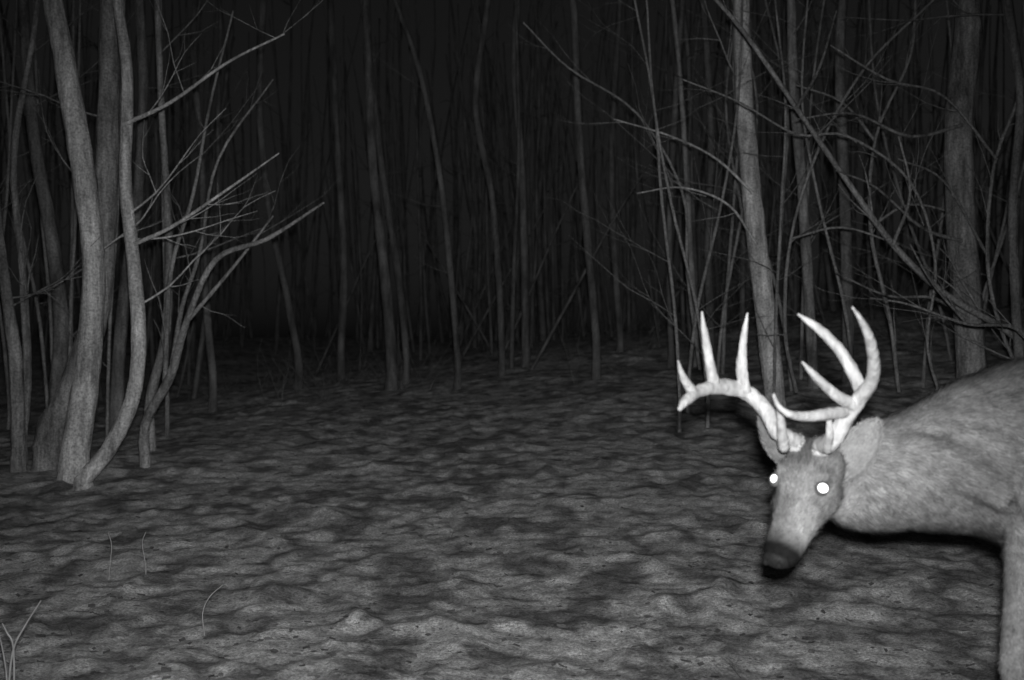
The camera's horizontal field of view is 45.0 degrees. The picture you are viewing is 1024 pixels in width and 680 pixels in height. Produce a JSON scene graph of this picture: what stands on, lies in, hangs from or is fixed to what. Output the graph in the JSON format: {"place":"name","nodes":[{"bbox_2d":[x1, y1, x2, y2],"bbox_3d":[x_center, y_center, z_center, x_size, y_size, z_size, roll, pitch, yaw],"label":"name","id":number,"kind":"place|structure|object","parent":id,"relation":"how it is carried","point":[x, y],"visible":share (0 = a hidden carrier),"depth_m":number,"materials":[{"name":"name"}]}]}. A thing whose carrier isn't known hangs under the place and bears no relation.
{"place":"outdoors","nodes":[
{"label":"outdoors","id":0,"kind":"place"},
{"bbox_2d":[0,305,1023,679],"bbox_3d":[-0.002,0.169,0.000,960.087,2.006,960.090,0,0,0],"label":"snowy ground","id":1,"kind":"structure","parent":0,"point":[964,579],"depth_m":6.41,"materials":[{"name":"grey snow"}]},
{"bbox_2d":[0,306,10,429],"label":"sapling","id":2,"kind":"object","parent":1,"relation":"on","point":[6,370],"visible":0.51,"depth_m":14.65,"materials":[{"name":"grey plant"}]},
{"bbox_2d":[0,600,40,679],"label":"dry weed","id":3,"kind":"object","parent":1,"relation":"on","point":[8,674],"visible":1,"depth_m":3.70,"materials":[{"name":"grey plant"}]},
{"bbox_2d":[0,0,52,359],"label":"sapling","id":4,"kind":"object","parent":1,"relation":"on","point":[47,272],"visible":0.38,"depth_m":12.95,"materials":[{"name":"grey plant"}]},
{"bbox_2d":[6,0,80,356],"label":"sapling","id":5,"kind":"object","parent":1,"relation":"on","point":[73,246],"visible":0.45,"depth_m":12.88,"materials":[{"name":"grey plant"}]},
{"bbox_2d":[0,0,97,362],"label":"sapling","id":6,"kind":"object","parent":1,"relation":"on","point":[10,135],"visible":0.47,"depth_m":12.42,"materials":[{"name":"grey plant"}]},
{"bbox_2d":[0,0,108,472],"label":"bare tree","id":7,"kind":"object","parent":1,"relation":"on","point":[20,373],"visible":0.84,"depth_m":9.50,"materials":[{"name":"grey plant"}]},
{"bbox_2d":[0,0,119,471],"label":"bare tree","id":8,"kind":"object","parent":1,"relation":"on","point":[47,440],"visible":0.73,"depth_m":9.53,"materials":[{"name":"grey plant"}]},
{"bbox_2d":[0,0,128,406],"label":"sapling","id":9,"kind":"object","parent":1,"relation":"on","point":[37,303],"visible":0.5,"depth_m":12.63,"materials":[{"name":"grey plant"}]},
{"bbox_2d":[0,0,142,403],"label":"bare tree","id":10,"kind":"object","parent":1,"relation":"on","point":[59,295],"visible":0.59,"depth_m":11.61,"materials":[{"name":"grey plant"}]},
{"bbox_2d":[32,0,118,345],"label":"sapling","id":11,"kind":"object","parent":1,"relation":"on","point":[72,190],"visible":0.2,"depth_m":14.83,"materials":[{"name":"grey plant"}]},
{"bbox_2d":[45,0,124,436],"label":"sapling","id":12,"kind":"object","parent":1,"relation":"on","point":[108,368],"visible":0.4,"depth_m":11.02,"materials":[{"name":"grey plant"}]},
{"bbox_2d":[42,0,201,483],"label":"bare tree","id":13,"kind":"object","parent":1,"relation":"on","point":[74,458],"visible":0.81,"depth_m":8.78,"materials":[{"name":"grey plant"}]},
{"bbox_2d":[108,532,145,579],"bbox_3d":[-1.745,1.006,5.600,0.174,0.269,0.004,0,0,0],"label":"dry weed","id":14,"kind":"object","parent":1,"relation":"on","point":[111,553],"visible":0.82,"depth_m":5.60,"materials":[{"name":"grey plant"}]},
{"bbox_2d":[74,0,185,247],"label":"sapling","id":15,"kind":"object","parent":1,"relation":"on","point":[156,209],"visible":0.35,"depth_m":14.59,"materials":[{"name":"grey plant"}]},
{"bbox_2d":[161,0,169,436],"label":"sapling","id":16,"kind":"object","parent":1,"relation":"on","point":[167,429],"visible":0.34,"depth_m":11.96,"materials":[{"name":"grey plant"}]},
{"bbox_2d":[109,0,226,431],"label":"bare tree","id":17,"kind":"object","parent":1,"relation":"on","point":[118,364],"visible":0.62,"depth_m":12.95,"materials":[{"name":"grey plant"}]},
{"bbox_2d":[73,0,322,490],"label":"bare tree","id":18,"kind":"object","parent":1,"relation":"on","point":[91,470],"visible":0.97,"depth_m":8.56,"materials":[{"name":"grey plant"}]},
{"bbox_2d":[190,0,217,412],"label":"bare tree","id":19,"kind":"object","parent":1,"relation":"on","point":[213,394],"visible":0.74,"depth_m":16.00,"materials":[{"name":"grey plant"}]},
{"bbox_2d":[144,0,266,451],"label":"bare tree","id":20,"kind":"object","parent":1,"relation":"on","point":[153,381],"visible":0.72,"depth_m":10.53,"materials":[{"name":"grey plant"}]},
{"bbox_2d":[202,586,220,635],"bbox_3d":[-1.115,1.033,4.600,0.079,0.246,0.004,0,0,0],"label":"dry weed","id":21,"kind":"object","parent":1,"relation":"on","point":[203,611],"visible":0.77,"depth_m":4.60,"materials":[{"name":"grey plant"}]},
{"bbox_2d":[138,11,339,467],"bbox_3d":[-1.942,-0.718,9.376,1.765,3.838,1.097,0,0,22],"label":"bare tree","id":22,"kind":"object","parent":1,"relation":"on","point":[168,377],"visible":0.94,"depth_m":9.27,"materials":[{"name":"grey plant"}]},
{"bbox_2d":[197,0,302,389],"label":"bare tree","id":23,"kind":"object","parent":1,"relation":"on","point":[297,354],"visible":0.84,"depth_m":19.01,"materials":[{"name":"grey plant"}]},
{"bbox_2d":[327,0,347,381],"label":"bare tree","id":24,"kind":"object","parent":1,"relation":"on","point":[342,316],"visible":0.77,"depth_m":22.00,"materials":[{"name":"grey plant"}]},
{"bbox_2d":[362,0,408,390],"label":"bare tree","id":25,"kind":"object","parent":1,"relation":"on","point":[390,336],"visible":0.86,"depth_m":16.99,"materials":[{"name":"grey plant"}]},
{"bbox_2d":[337,0,461,389],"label":"bare tree","id":26,"kind":"object","parent":1,"relation":"on","point":[454,312],"visible":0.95,"depth_m":16.01,"materials":[{"name":"grey plant"}]},
{"bbox_2d":[360,0,449,384],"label":"bare tree","id":27,"kind":"object","parent":1,"relation":"on","point":[396,259],"visible":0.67,"depth_m":18.00,"materials":[{"name":"grey plant"}]},
{"bbox_2d":[472,0,505,376],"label":"bare tree","id":28,"kind":"object","parent":1,"relation":"on","point":[493,207],"visible":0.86,"depth_m":18.01,"materials":[{"name":"grey plant"}]},
{"bbox_2d":[468,0,529,367],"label":"bare tree","id":29,"kind":"object","parent":1,"relation":"on","point":[525,355],"visible":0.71,"depth_m":19.98,"materials":[{"name":"grey plant"}]},
{"bbox_2d":[0,359,1005,679],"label":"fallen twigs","id":30,"kind":"object","parent":1,"relation":"on","point":[426,537],"visible":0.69,"depth_m":5.91,"materials":[{"name":"grey wood"}]},
{"bbox_2d":[0,0,1023,399],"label":"distant trees","id":31,"kind":"object","parent":1,"relation":"on","point":[542,296],"visible":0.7,"depth_m":37.16,"materials":[{"name":"grey plant"}]},
{"bbox_2d":[0,266,1023,423],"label":"undergrowth brush","id":32,"kind":"object","parent":1,"relation":"on","point":[399,363],"visible":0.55,"depth_m":20.66,"materials":[{"name":"grey plant"}]},
{"bbox_2d":[545,0,600,380],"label":"bare tree","id":33,"kind":"object","parent":1,"relation":"on","point":[596,344],"visible":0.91,"depth_m":15.51,"materials":[{"name":"grey plant"}]},
{"bbox_2d":[511,14,700,369],"bbox_3d":[0.869,-1.372,11.430,2.250,3.328,0.447,0,0,-29],"label":"bowed sapling","id":34,"kind":"object","parent":1,"relation":"on","point":[684,203],"visible":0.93,"depth_m":11.55,"materials":[{"name":"grey plant"}]},
{"bbox_2d":[567,0,664,351],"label":"bare tree","id":35,"kind":"object","parent":1,"relation":"on","point":[616,289],"visible":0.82,"depth_m":21.01,"materials":[{"name":"grey plant"}]},
{"bbox_2d":[546,0,734,431],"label":"sapling","id":36,"kind":"object","parent":1,"relation":"on","point":[679,425],"visible":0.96,"depth_m":10.52,"materials":[{"name":"grey plant"}]},
{"bbox_2d":[555,0,787,409],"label":"bare tree","id":37,"kind":"object","parent":1,"relation":"on","point":[755,227],"visible":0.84,"depth_m":11.47,"materials":[{"name":"grey plant"}]},
{"bbox_2d":[603,0,763,365],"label":"bare tree","id":38,"kind":"object","parent":1,"relation":"on","point":[708,283],"visible":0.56,"depth_m":16.02,"materials":[{"name":"grey plant"}]},
{"bbox_2d":[670,0,699,366],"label":"bare tree","id":39,"kind":"object","parent":1,"relation":"on","point":[684,152],"visible":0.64,"depth_m":16.47,"materials":[{"name":"grey plant"}]},
{"bbox_2d":[557,0,820,412],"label":"sapling","id":40,"kind":"object","parent":1,"relation":"on","point":[687,409],"visible":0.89,"depth_m":11.29,"materials":[{"name":"grey plant"}]},
{"bbox_2d":[665,0,720,367],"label":"bare tree","id":41,"kind":"object","parent":1,"relation":"on","point":[669,227],"visible":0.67,"depth_m":17.02,"materials":[{"name":"grey plant"}]},
{"bbox_2d":[637,0,757,376],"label":"sapling","id":42,"kind":"object","parent":1,"relation":"on","point":[726,294],"visible":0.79,"depth_m":13.74,"materials":[{"name":"grey plant"}]},
{"bbox_2d":[607,0,823,427],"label":"sapling","id":43,"kind":"object","parent":1,"relation":"on","point":[707,421],"visible":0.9,"depth_m":10.52,"materials":[{"name":"grey plant"}]},
{"bbox_2d":[625,28,825,390],"bbox_3d":[1.946,-3.137,12.770,2.569,7.875,1.825,0,0,16],"label":"sapling","id":44,"kind":"object","parent":1,"relation":"on","point":[781,317],"visible":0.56,"depth_m":12.96,"materials":[{"name":"grey plant"}]},
{"bbox_2d":[666,1,838,373],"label":"sapling","id":45,"kind":"object","parent":1,"relation":"on","point":[728,268],"visible":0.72,"depth_m":14.85,"materials":[{"name":"grey plant"}]},
{"bbox_2d":[708,36,798,277],"bbox_3d":[3.091,-3.419,15.915,1.926,8.640,2.849,0,0,43],"label":"sapling","id":46,"kind":"object","parent":1,"relation":"on","point":[726,123],"visible":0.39,"depth_m":15.46,"materials":[{"name":"grey plant"}]},
{"bbox_2d":[691,0,831,408],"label":"sapling","id":47,"kind":"object","parent":1,"relation":"on","point":[777,271],"visible":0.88,"depth_m":10.66,"materials":[{"name":"grey plant"}]},
{"bbox_2d":[722,0,857,425],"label":"sapling","id":48,"kind":"object","parent":1,"relation":"on","point":[855,422],"visible":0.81,"depth_m":10.31,"materials":[{"name":"grey plant"}]},
{"bbox_2d":[715,0,866,379],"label":"sapling","id":49,"kind":"object","parent":1,"relation":"on","point":[802,300],"visible":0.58,"depth_m":14.04,"materials":[{"name":"grey plant"}]},
{"bbox_2d":[751,0,868,281],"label":"sapling","id":50,"kind":"object","parent":1,"relation":"on","point":[778,53],"visible":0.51,"depth_m":15.51,"materials":[{"name":"grey plant"}]},
{"bbox_2d":[658,74,976,389],"bbox_3d":[2.321,-0.774,9.048,2.382,2.378,0.866,0,0,-18],"label":"bowed sapling","id":51,"kind":"object","parent":1,"relation":"on","point":[928,330],"visible":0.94,"depth_m":9.37,"materials":[{"name":"grey plant"}]},
{"bbox_2d":[733,0,944,392],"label":"bowed sapling","id":52,"kind":"object","parent":1,"relation":"on","point":[888,315],"visible":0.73,"depth_m":10.70,"materials":[{"name":"grey plant"}]},
{"bbox_2d":[786,0,894,388],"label":"bare tree","id":53,"kind":"object","parent":1,"relation":"on","point":[808,294],"visible":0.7,"depth_m":12.96,"materials":[{"name":"grey plant"}]},
{"bbox_2d":[835,0,853,382],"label":"bare tree","id":54,"kind":"object","parent":1,"relation":"on","point":[844,205],"visible":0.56,"depth_m":13.51,"materials":[{"name":"grey plant"}]},
{"bbox_2d":[756,0,934,392],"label":"bowed sapling","id":55,"kind":"object","parent":1,"relation":"on","point":[791,237],"visible":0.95,"depth_m":10.26,"materials":[{"name":"grey plant"}]},
{"bbox_2d":[677,306,1023,679],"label":"white tailed deer","id":56,"kind":"object","parent":1,"relation":"on","point":[948,458],"visible":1,"depth_m":2.93},
{"bbox_2d":[765,1,951,387],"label":"sapling","id":57,"kind":"object","parent":1,"relation":"on","point":[932,277],"visible":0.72,"depth_m":12.72,"materials":[{"name":"grey plant"}]},
{"bbox_2d":[714,0,1023,358],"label":"bowed sapling","id":58,"kind":"object","parent":1,"relation":"on","point":[907,260],"visible":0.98,"depth_m":9.15,"materials":[{"name":"grey plant"}]},
{"bbox_2d":[809,0,952,360],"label":"sapling","id":59,"kind":"object","parent":1,"relation":"on","point":[909,221],"visible":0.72,"depth_m":14.77,"materials":[{"name":"grey plant"}]},
{"bbox_2d":[795,0,987,380],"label":"bare tree","id":60,"kind":"object","parent":1,"relation":"on","point":[970,357],"visible":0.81,"depth_m":9.95,"materials":[{"name":"grey plant"}]},
{"bbox_2d":[771,212,1023,337],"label":"bowed sapling","id":61,"kind":"object","parent":1,"relation":"on","point":[1000,324],"visible":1,"depth_m":7.89,"materials":[{"name":"grey plant"}]},
{"bbox_2d":[828,13,1015,358],"bbox_3d":[3.291,-1.003,9.505,2.118,2.854,0.793,0,0,-12],"label":"bowed sapling","id":62,"kind":"object","parent":1,"relation":"on","point":[1006,344],"visible":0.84,"depth_m":9.58,"materials":[{"name":"grey plant"}]},
{"bbox_2d":[826,0,1023,358],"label":"bare tree","id":63,"kind":"object","parent":1,"relation":"on","point":[1016,313],"visible":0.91,"depth_m":9.24,"materials":[{"name":"grey plant"}]},
{"bbox_2d":[874,5,1023,301],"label":"sapling","id":64,"kind":"object","parent":1,"relation":"on","point":[999,246],"visible":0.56,"depth_m":12.27,"materials":[{"name":"grey plant"}]},
{"bbox_2d":[881,0,1023,312],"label":"sapling","id":65,"kind":"object","parent":1,"relation":"on","point":[998,243],"visible":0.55,"depth_m":13.14,"materials":[{"name":"grey plant"}]},
{"bbox_2d":[0,0,1023,335],"label":"sky","id":66,"kind":"structure","parent":0,"point":[351,9],"materials":[{"name":"black"}]}
]}

